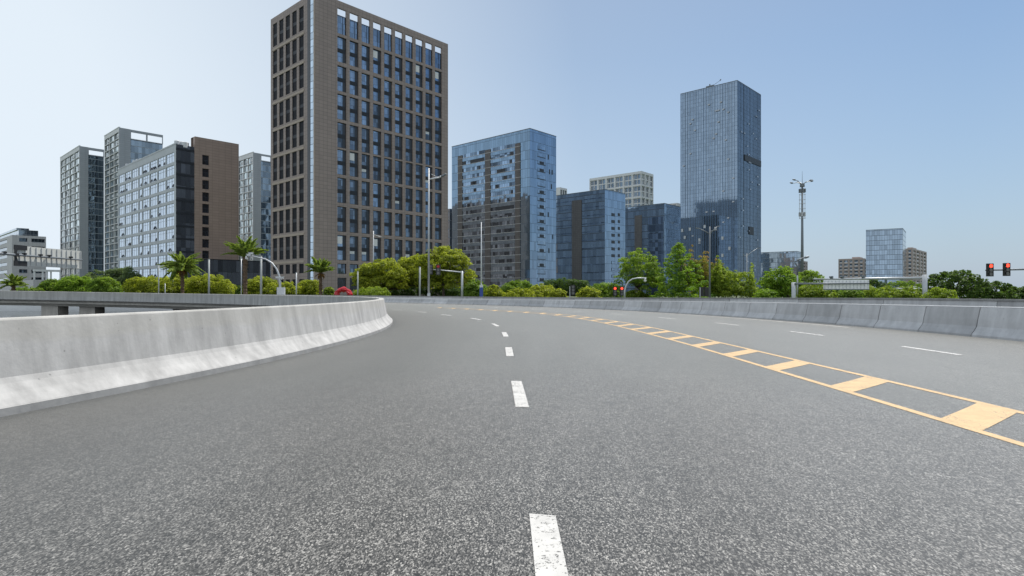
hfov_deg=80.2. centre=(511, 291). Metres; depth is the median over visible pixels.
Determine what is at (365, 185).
window
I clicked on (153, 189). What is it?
window
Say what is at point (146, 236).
window
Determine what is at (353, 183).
window
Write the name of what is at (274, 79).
narrow window
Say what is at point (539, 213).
window
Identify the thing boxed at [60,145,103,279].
apartment tower
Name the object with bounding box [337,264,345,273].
window
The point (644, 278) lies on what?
camera pole
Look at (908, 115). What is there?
sky
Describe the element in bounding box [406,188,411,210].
window
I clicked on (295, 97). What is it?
narrow window
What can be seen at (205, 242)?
gable window
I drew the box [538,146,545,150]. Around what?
window
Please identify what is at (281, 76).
narrow window
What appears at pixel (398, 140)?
window
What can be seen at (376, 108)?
window
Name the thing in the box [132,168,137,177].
window
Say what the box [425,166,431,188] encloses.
window
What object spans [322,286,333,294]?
shrub
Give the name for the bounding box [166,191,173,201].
window
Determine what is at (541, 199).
window
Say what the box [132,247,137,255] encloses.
window
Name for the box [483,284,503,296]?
shrub
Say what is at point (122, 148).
apartment tower
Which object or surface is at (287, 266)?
narrow window
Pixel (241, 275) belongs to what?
post
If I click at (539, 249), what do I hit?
window
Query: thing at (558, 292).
shrub
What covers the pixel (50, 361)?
concrete barrier
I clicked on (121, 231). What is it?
window
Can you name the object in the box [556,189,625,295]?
office building
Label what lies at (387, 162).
window
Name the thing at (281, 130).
narrow window
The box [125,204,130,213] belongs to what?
window
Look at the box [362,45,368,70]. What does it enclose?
window
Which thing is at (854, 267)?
apartment block
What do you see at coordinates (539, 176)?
window
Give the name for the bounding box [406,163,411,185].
window
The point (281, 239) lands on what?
narrow window
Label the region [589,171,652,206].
apartment tower
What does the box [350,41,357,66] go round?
window
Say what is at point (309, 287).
shrub
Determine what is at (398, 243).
window
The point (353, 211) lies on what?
window
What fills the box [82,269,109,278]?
shrub
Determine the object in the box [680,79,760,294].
office tower
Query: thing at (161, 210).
window
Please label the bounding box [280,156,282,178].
narrow window
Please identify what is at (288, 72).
narrow window
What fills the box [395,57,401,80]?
window
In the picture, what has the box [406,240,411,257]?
window
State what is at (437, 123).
window
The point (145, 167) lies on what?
window
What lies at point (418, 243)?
window
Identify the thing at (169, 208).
window
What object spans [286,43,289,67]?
narrow window
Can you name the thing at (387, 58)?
window
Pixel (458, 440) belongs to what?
road
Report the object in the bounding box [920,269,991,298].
tree
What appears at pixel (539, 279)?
window
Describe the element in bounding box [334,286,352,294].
ring sculpture
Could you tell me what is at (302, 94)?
narrow window
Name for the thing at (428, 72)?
window
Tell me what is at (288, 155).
narrow window
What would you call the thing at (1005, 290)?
tree
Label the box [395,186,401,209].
window
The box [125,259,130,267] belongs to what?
window
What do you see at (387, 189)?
window
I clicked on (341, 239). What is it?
window
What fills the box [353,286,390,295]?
shrub
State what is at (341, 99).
window
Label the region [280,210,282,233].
narrow window
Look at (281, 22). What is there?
narrow window
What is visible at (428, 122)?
window
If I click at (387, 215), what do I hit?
window
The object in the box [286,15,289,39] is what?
narrow window
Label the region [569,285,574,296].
traffic signal
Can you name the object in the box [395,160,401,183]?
window
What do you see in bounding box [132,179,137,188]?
window
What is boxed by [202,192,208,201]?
gable window
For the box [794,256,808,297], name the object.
street lamp
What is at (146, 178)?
window
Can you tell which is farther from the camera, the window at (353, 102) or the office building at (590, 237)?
the office building at (590, 237)
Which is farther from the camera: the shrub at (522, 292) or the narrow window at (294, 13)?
the narrow window at (294, 13)
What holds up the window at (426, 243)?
in the office tower at (359, 128)
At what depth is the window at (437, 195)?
196.51 m
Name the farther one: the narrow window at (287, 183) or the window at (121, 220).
the window at (121, 220)
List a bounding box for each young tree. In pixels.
[684,245,713,293]
[699,251,725,297]
[706,255,730,297]
[713,261,758,297]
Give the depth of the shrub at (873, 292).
64.84 m
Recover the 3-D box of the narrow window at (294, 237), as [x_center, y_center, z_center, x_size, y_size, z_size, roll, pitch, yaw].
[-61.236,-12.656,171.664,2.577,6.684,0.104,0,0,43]
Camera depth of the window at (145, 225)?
225.96 m
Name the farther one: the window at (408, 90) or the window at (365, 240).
the window at (408, 90)
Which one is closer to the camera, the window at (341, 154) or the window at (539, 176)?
the window at (341, 154)
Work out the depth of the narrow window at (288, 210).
174.40 m
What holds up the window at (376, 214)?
in the office tower at (359, 128)
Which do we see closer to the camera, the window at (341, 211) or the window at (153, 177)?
the window at (341, 211)
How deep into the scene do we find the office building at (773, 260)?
488.41 m
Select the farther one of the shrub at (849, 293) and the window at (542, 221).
the window at (542, 221)
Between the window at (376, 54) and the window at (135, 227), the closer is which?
the window at (376, 54)
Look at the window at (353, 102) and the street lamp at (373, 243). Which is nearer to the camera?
the street lamp at (373, 243)
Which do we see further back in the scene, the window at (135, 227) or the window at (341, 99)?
the window at (135, 227)
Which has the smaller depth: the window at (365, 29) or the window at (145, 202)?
the window at (365, 29)
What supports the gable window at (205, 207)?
in the office slab
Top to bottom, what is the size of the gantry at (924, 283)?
3.621 m
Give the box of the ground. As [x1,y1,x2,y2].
[570,293,1019,297]
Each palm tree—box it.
[0,273,28,290]
[157,251,205,293]
[220,235,268,294]
[303,256,335,294]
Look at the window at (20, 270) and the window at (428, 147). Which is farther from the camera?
the window at (20, 270)
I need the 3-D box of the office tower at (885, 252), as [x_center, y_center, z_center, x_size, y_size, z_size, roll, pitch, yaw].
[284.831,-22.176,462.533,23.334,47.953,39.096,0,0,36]
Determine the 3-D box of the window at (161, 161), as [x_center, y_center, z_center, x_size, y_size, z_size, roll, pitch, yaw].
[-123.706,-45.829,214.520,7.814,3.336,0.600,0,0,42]
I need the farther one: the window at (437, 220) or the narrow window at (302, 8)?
the window at (437, 220)
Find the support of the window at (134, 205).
in the office slab
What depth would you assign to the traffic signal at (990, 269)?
49.68 m
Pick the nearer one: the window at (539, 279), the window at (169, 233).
the window at (169, 233)
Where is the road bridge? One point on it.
(51, 308)
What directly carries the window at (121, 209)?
in the office slab
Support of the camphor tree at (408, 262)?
on the ground
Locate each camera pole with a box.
[245,252,284,294]
[624,277,646,297]
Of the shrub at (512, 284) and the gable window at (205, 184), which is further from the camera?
the gable window at (205, 184)
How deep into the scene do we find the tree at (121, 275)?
132.88 m
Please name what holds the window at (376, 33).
in the office tower at (359, 128)
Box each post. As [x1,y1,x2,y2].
[208,259,209,293]
[241,258,241,293]
[260,256,261,293]
[419,267,420,295]
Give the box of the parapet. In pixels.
[250,294,1023,306]
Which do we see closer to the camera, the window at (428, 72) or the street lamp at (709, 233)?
the street lamp at (709, 233)
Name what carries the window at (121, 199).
in the office slab
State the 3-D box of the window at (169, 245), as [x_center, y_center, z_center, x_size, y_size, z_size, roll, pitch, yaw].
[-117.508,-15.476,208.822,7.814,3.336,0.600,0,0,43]
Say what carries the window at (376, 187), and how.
in the office tower at (359, 128)
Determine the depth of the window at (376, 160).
179.19 m
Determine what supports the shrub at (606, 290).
on the ground
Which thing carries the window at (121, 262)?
in the office slab
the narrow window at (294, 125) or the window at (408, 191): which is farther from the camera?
the window at (408, 191)
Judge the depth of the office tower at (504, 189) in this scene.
241.38 m
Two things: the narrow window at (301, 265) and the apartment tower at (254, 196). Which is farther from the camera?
the apartment tower at (254, 196)
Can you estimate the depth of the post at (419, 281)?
94.90 m
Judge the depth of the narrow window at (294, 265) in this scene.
171.82 m
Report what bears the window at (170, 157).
in the office slab
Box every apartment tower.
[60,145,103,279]
[104,127,162,270]
[239,152,270,294]
[556,187,566,194]
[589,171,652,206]
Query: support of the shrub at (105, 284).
on the ground
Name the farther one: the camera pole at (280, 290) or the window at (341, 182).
the window at (341, 182)
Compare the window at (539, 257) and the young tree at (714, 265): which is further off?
the window at (539, 257)
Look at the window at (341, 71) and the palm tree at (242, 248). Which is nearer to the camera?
the palm tree at (242, 248)
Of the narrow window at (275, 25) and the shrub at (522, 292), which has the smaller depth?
the shrub at (522, 292)
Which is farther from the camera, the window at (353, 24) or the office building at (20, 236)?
the office building at (20, 236)
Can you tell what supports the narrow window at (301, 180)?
in the office tower at (359, 128)
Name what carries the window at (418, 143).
in the office tower at (359, 128)
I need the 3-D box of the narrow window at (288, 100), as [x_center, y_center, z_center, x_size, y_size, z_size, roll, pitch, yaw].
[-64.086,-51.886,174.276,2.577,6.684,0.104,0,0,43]
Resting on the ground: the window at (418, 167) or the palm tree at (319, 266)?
the palm tree at (319, 266)
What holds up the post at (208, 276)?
on the ground
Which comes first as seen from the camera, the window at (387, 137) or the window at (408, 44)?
the window at (387, 137)
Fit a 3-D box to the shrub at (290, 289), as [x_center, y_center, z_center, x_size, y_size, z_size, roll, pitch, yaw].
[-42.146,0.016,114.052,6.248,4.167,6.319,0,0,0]
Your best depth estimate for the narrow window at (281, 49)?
177.06 m
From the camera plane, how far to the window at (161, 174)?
215.14 m
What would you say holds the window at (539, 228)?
in the office tower at (504, 189)
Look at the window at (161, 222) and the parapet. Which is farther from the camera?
the window at (161, 222)
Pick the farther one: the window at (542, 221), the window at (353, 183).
the window at (542, 221)
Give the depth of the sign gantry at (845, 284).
56.00 m
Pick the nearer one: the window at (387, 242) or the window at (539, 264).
the window at (387, 242)
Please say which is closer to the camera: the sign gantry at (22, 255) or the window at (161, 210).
the sign gantry at (22, 255)
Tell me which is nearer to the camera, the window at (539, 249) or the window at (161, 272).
the window at (161, 272)
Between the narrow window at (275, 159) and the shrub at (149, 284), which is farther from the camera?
the narrow window at (275, 159)
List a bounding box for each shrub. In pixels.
[10,287,44,290]
[36,278,60,290]
[53,274,95,291]
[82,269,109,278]
[84,276,122,292]
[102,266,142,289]
[121,275,172,292]
[157,273,188,293]
[178,273,236,293]
[223,284,249,294]
[240,275,277,294]
[269,281,303,294]
[297,279,322,294]
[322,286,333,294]
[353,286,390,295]
[382,286,430,295]
[424,287,468,296]
[463,279,487,296]
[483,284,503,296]
[500,280,532,293]
[503,287,542,296]
[529,283,554,296]
[543,277,593,296]
[548,288,568,296]
[576,286,601,297]
[590,282,623,297]
[622,289,648,297]
[753,288,781,297]
[796,282,837,297]
[829,290,866,297]
[860,285,902,297]
[887,285,928,297]
[921,286,958,298]
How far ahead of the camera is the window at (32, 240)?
307.95 m
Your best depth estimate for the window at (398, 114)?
185.01 m
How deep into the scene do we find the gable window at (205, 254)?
211.81 m
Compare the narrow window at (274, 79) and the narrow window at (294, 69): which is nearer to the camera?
the narrow window at (294, 69)
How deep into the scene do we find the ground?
234.88 m
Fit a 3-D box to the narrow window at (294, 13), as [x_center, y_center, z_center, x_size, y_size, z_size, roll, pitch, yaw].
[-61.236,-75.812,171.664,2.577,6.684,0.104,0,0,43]
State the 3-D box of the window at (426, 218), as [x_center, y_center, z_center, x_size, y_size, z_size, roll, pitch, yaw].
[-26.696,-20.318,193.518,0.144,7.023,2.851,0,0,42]
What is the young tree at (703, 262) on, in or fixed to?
on the ground
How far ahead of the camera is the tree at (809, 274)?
73.08 m
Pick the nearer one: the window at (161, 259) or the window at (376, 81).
the window at (376, 81)
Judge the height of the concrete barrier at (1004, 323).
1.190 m
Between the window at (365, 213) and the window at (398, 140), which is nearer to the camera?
the window at (365, 213)
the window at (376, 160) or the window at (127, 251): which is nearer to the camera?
the window at (376, 160)
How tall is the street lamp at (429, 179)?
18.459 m
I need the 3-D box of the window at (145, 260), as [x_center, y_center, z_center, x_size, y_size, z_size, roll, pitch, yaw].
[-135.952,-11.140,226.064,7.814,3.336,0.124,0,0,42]
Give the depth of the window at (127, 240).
240.48 m
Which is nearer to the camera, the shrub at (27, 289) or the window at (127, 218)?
the shrub at (27, 289)
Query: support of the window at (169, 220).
in the office slab
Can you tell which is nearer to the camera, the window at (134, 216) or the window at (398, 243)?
the window at (398, 243)
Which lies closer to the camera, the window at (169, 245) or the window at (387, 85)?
the window at (387, 85)
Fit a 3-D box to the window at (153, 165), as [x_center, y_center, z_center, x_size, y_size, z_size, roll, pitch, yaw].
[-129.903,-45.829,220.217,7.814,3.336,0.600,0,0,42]
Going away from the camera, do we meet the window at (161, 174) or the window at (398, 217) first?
the window at (398, 217)
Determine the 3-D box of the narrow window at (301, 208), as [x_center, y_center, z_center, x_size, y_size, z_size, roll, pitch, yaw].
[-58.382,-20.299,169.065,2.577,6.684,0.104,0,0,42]
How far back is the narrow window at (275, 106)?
179.54 m
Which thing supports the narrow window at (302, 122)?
in the office tower at (359, 128)
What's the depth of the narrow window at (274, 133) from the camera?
179.54 m
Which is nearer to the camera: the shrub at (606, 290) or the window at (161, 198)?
the shrub at (606, 290)
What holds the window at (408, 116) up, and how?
in the office tower at (359, 128)
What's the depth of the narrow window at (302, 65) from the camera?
168.87 m
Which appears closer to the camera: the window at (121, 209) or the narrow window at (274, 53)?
the narrow window at (274, 53)
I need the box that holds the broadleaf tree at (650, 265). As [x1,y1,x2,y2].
[613,248,664,289]
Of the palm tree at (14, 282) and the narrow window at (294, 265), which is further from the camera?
the narrow window at (294, 265)
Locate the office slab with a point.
(177, 196)
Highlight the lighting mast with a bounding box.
[790,179,812,271]
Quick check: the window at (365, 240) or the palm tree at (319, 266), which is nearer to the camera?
the palm tree at (319, 266)
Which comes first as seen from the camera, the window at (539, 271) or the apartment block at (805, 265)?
the window at (539, 271)
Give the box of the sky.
[0,0,1023,290]
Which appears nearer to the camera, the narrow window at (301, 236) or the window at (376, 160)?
the narrow window at (301, 236)
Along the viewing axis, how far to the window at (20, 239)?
303.36 m
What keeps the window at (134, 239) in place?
in the office slab
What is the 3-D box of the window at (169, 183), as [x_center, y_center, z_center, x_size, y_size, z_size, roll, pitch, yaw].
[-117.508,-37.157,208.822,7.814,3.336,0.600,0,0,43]
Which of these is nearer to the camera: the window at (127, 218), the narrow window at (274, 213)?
the narrow window at (274, 213)
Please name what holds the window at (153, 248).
in the office slab
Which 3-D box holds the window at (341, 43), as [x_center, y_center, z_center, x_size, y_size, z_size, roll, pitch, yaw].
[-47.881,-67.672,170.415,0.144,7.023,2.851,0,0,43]
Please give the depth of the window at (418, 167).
190.79 m
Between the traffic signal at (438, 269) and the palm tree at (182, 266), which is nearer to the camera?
the traffic signal at (438, 269)
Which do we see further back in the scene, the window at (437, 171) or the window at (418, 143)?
the window at (437, 171)
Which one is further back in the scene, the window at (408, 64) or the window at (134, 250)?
the window at (134, 250)
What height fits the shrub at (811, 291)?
3.153 m
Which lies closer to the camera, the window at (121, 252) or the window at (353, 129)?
the window at (353, 129)
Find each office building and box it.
[0,228,45,290]
[448,209,451,288]
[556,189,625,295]
[625,203,680,295]
[761,251,800,286]
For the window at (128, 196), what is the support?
in the office slab
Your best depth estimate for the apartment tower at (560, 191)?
401.94 m
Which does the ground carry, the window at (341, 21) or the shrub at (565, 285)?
the shrub at (565, 285)
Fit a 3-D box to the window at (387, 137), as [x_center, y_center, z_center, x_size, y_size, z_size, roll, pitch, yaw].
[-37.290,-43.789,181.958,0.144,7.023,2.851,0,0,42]
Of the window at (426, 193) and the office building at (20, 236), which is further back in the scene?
the office building at (20, 236)
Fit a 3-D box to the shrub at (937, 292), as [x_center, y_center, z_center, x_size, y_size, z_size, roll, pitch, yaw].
[40.836,0.784,57.887,3.346,2.632,3.207,0,0,0]
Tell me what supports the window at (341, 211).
in the office tower at (359, 128)
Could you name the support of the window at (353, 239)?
in the office tower at (359, 128)
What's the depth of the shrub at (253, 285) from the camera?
116.41 m
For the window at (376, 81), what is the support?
in the office tower at (359, 128)
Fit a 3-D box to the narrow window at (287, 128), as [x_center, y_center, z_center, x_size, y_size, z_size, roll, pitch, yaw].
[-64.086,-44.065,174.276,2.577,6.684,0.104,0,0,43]
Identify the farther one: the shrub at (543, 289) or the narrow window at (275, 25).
the narrow window at (275, 25)
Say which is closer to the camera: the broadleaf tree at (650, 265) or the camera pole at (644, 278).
the camera pole at (644, 278)
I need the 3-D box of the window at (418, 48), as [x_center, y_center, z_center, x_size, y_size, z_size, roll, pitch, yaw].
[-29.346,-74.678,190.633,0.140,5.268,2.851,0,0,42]
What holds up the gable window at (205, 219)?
in the office slab
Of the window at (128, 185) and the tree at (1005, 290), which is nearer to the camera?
the tree at (1005, 290)
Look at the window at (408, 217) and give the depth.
187.88 m
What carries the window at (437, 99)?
in the office tower at (359, 128)
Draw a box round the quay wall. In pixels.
[0,305,172,310]
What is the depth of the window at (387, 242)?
182.01 m
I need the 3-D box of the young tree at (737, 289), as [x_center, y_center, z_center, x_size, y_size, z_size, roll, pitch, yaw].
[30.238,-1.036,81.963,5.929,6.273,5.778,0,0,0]
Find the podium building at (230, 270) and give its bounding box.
[187,258,269,293]
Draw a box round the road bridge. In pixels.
[0,300,255,315]
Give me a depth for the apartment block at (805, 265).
574.01 m
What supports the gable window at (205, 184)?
in the office slab
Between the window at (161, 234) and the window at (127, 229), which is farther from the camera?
the window at (127, 229)
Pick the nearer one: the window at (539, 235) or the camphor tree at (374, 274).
the camphor tree at (374, 274)
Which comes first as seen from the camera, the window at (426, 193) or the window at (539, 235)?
the window at (426, 193)
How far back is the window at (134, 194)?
234.94 m
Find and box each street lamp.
[373,231,385,259]
[427,168,446,295]
[480,222,482,296]
[695,226,719,297]
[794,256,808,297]
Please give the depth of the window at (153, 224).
220.78 m
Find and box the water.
[0,311,149,317]
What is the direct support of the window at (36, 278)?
in the office building at (20, 236)
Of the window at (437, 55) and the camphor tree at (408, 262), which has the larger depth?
the window at (437, 55)
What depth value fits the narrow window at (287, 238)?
174.40 m
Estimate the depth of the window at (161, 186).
215.14 m
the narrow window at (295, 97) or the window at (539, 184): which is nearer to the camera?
the narrow window at (295, 97)
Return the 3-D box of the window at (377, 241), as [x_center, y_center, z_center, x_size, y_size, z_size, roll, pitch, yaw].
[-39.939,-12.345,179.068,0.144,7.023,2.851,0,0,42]
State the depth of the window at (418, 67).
190.79 m
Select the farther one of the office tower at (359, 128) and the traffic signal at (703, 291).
the office tower at (359, 128)
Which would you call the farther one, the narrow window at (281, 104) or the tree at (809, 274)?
the narrow window at (281, 104)
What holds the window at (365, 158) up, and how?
in the office tower at (359, 128)
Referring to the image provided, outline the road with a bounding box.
[0,300,1023,575]
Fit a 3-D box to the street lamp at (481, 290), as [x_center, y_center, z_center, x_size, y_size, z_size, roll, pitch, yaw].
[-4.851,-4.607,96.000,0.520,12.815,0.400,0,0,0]
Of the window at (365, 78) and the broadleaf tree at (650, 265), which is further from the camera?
the window at (365, 78)
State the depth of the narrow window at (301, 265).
169.24 m
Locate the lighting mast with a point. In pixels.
(802, 190)
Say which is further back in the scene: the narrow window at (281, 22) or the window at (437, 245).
the window at (437, 245)
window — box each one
[19,238,26,241]
[19,269,26,272]
[31,239,44,242]
[31,277,44,279]
[119,174,123,182]
[119,185,123,193]
[119,195,123,204]
[119,206,123,214]
[119,217,123,225]
[119,228,123,236]
[119,238,123,246]
[119,249,123,257]
[119,260,123,267]
[125,171,130,180]
[125,182,130,191]
[125,193,130,202]
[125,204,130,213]
[125,215,130,224]
[125,226,130,234]
[125,237,130,245]
[125,248,130,256]
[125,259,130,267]
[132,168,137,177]
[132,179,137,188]
[132,190,137,200]
[132,202,137,211]
[132,213,137,222]
[132,224,137,233]
[132,236,137,244]
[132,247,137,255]
[132,258,137,266]
[142,163,148,173]
[143,175,148,184]
[143,187,148,196]
[143,198,148,208]
[143,210,148,219]
[143,222,148,231]
[143,234,148,242]
[143,245,148,254]
[143,257,148,266]
[143,269,148,276]
[150,160,156,170]
[150,172,156,182]
[150,184,156,194]
[150,196,156,206]
[150,208,156,217]
[150,220,156,229]
[150,232,156,241]
[150,244,156,253]
[150,256,156,265]
[150,268,156,276]
[158,156,164,167]
[158,169,164,179]
[158,181,164,191]
[158,193,164,203]
[158,206,164,216]
[158,218,164,228]
[158,231,164,240]
[158,243,164,252]
[158,255,164,263]
[159,268,164,276]
[166,152,173,164]
[166,165,173,176]
[166,178,173,189]
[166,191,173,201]
[166,203,173,214]
[166,216,173,226]
[166,229,173,239]
[166,241,173,251]
[166,254,173,260]
[202,155,208,164]
[202,169,208,176]
[202,180,208,189]
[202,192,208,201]
[202,204,208,212]
[202,215,208,224]
[202,227,208,235]
[202,239,208,247]
[202,251,208,258]
[273,23,276,46]
[273,50,276,73]
[273,77,276,100]
[273,104,276,127]
[273,131,276,153]
[273,158,276,180]
[273,185,276,207]
[273,212,276,234]
[273,238,276,259]
[280,19,282,42]
[280,47,282,70]
[280,74,282,96]
[280,102,282,124]
[280,129,282,151]
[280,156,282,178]
[280,183,282,206]
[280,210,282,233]
[280,237,282,259]
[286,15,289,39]
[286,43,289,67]
[286,70,289,94]
[286,99,289,122]
[286,126,289,149]
[286,154,289,177]
[286,182,289,204]
[286,209,289,232]
[286,237,289,258]
[286,264,289,273]
[293,10,296,34]
[293,39,296,63]
[293,67,296,91]
[293,96,296,119]
[293,123,296,147]
[293,152,296,175]
[293,180,296,203]
[293,208,296,231]
[293,236,296,258]
[293,264,296,273]
[300,6,303,30]
[300,35,303,59]
[300,63,303,87]
[300,92,303,116]
[300,121,303,145]
[300,149,303,173]
[300,178,303,202]
[300,206,303,230]
[300,235,303,257]
[300,264,303,272]
[337,14,345,35]
[337,36,345,63]
[337,66,345,92]
[337,94,345,120]
[337,122,345,148]
[337,149,345,174]
[337,177,345,202]
[337,206,345,231]
[337,235,345,259]
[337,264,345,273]
[350,19,357,39]
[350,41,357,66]
[350,70,357,95]
[350,97,357,122]
[350,125,357,150]
[350,152,357,176]
[350,179,357,204]
[350,208,357,232]
[350,236,357,260]
[350,264,357,272]
[362,24,368,43]
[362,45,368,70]
[362,73,368,98]
[362,101,368,125]
[362,128,368,152]
[362,154,368,178]
[362,181,368,205]
[362,209,368,233]
[362,237,368,260]
[373,28,380,47]
[373,49,380,74]
[373,77,380,101]
[373,104,380,128]
[373,130,380,155]
[373,156,380,180]
[373,183,380,207]
[373,211,380,234]
[374,238,380,261]
[384,32,390,51]
[384,53,390,77]
[384,80,390,104]
[384,107,390,130]
[384,133,390,156]
[384,158,390,182]
[384,185,390,208]
[384,212,390,235]
[384,239,390,259]
[395,36,401,54]
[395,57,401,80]
[395,84,401,107]
[395,110,401,133]
[395,136,401,159]
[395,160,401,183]
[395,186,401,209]
[395,213,401,236]
[395,239,401,261]
[406,41,411,58]
[406,61,411,83]
[406,87,411,110]
[406,113,411,135]
[406,138,411,161]
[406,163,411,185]
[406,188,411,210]
[406,214,411,237]
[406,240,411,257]
[416,44,421,62]
[416,64,421,87]
[416,90,421,112]
[416,115,421,138]
[416,140,421,163]
[416,165,421,187]
[416,190,421,212]
[416,216,421,237]
[416,241,421,256]
[425,48,431,65]
[425,67,431,90]
[425,93,431,115]
[425,118,431,140]
[425,143,431,165]
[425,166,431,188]
[425,191,431,213]
[425,217,431,238]
[425,242,431,253]
[435,52,440,68]
[435,71,440,93]
[435,96,440,118]
[435,120,440,142]
[435,145,440,166]
[435,168,440,190]
[435,193,440,214]
[435,218,440,239]
[435,243,440,257]
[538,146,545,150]
[538,153,545,158]
[538,160,545,165]
[538,168,545,172]
[538,175,545,179]
[538,182,545,187]
[538,190,545,194]
[538,197,545,201]
[538,204,545,208]
[538,212,545,216]
[538,219,545,223]
[538,226,545,230]
[538,234,545,237]
[538,241,545,245]
[538,248,545,252]
[538,256,545,259]
[538,263,545,266]
[538,270,545,274]
[538,278,545,281]
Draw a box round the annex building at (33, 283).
[23,269,60,287]
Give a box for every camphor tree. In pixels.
[349,258,416,290]
[392,253,441,295]
[413,245,477,295]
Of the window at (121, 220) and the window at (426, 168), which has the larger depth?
the window at (121, 220)
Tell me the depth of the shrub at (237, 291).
122.76 m
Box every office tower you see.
[271,0,447,295]
[452,128,555,295]
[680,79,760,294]
[866,228,905,287]
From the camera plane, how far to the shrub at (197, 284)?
112.26 m
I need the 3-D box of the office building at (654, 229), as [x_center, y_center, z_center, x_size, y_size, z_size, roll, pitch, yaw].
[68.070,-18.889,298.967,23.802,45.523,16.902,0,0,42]
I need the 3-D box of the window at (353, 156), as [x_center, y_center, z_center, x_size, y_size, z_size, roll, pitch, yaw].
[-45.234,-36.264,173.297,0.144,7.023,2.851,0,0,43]
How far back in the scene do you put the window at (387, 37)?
182.01 m
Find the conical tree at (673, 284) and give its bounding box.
[645,243,715,297]
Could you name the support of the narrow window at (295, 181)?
in the office tower at (359, 128)
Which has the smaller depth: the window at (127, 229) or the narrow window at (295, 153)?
the narrow window at (295, 153)
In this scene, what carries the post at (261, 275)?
on the ground
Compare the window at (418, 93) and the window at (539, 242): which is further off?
the window at (539, 242)
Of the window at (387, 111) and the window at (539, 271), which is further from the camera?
the window at (539, 271)
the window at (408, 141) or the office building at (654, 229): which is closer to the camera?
the window at (408, 141)
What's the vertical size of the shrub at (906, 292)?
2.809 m
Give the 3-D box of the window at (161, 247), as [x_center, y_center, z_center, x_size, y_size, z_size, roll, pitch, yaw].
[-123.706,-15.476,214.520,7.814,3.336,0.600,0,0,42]
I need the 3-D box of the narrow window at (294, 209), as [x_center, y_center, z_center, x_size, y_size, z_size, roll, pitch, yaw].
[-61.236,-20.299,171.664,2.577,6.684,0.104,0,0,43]
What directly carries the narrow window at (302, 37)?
in the office tower at (359, 128)
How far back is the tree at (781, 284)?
71.12 m
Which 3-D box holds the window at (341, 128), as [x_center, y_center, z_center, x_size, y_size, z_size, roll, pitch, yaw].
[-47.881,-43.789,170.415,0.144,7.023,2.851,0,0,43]
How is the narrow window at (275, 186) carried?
in the office tower at (359, 128)
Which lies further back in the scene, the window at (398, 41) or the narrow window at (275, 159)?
the window at (398, 41)
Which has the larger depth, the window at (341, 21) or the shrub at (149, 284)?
the window at (341, 21)
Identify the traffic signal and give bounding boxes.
[430,264,462,295]
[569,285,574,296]
[613,287,623,297]
[699,287,708,297]
[985,263,1023,275]
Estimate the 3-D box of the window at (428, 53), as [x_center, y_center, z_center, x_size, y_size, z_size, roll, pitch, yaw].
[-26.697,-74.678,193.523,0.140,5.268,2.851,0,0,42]
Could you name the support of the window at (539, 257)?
in the office tower at (504, 189)
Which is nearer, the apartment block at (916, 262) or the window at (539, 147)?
the window at (539, 147)
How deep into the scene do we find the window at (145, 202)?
225.96 m
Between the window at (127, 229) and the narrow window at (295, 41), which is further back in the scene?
the window at (127, 229)
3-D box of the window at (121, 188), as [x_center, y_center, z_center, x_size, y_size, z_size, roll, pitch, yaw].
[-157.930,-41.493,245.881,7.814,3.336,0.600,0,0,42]
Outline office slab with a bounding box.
[117,136,238,291]
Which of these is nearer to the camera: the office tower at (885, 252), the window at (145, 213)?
the window at (145, 213)
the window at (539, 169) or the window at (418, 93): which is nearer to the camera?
the window at (418, 93)
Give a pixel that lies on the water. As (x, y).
(4, 314)
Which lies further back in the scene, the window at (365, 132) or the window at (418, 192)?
the window at (418, 192)
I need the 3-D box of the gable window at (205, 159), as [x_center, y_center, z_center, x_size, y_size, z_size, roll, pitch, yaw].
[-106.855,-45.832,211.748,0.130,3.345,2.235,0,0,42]
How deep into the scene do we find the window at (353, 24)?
173.44 m
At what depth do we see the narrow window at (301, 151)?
169.01 m
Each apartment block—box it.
[804,261,807,282]
[838,257,865,277]
[906,247,926,285]
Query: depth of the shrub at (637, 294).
87.01 m
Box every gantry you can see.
[0,245,82,268]
[791,280,868,297]
[804,275,927,295]
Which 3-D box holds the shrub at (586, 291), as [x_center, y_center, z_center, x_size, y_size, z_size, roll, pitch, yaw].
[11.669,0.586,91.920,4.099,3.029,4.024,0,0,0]
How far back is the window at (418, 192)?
190.88 m
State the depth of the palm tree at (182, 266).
106.42 m
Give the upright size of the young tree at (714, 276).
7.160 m
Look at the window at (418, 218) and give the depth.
190.79 m
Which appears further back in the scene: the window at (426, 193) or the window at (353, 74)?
the window at (426, 193)
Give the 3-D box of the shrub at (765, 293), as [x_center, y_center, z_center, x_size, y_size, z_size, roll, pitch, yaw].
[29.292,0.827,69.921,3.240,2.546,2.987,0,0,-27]
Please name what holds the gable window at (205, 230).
in the office slab
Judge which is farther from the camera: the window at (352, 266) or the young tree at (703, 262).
the window at (352, 266)
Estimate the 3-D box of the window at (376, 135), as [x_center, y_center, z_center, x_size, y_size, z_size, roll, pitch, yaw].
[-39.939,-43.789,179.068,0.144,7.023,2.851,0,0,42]
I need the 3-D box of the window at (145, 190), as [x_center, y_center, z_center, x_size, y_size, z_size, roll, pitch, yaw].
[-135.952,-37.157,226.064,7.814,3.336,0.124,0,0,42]
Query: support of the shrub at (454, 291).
on the ground
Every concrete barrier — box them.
[0,291,392,416]
[384,298,1023,341]

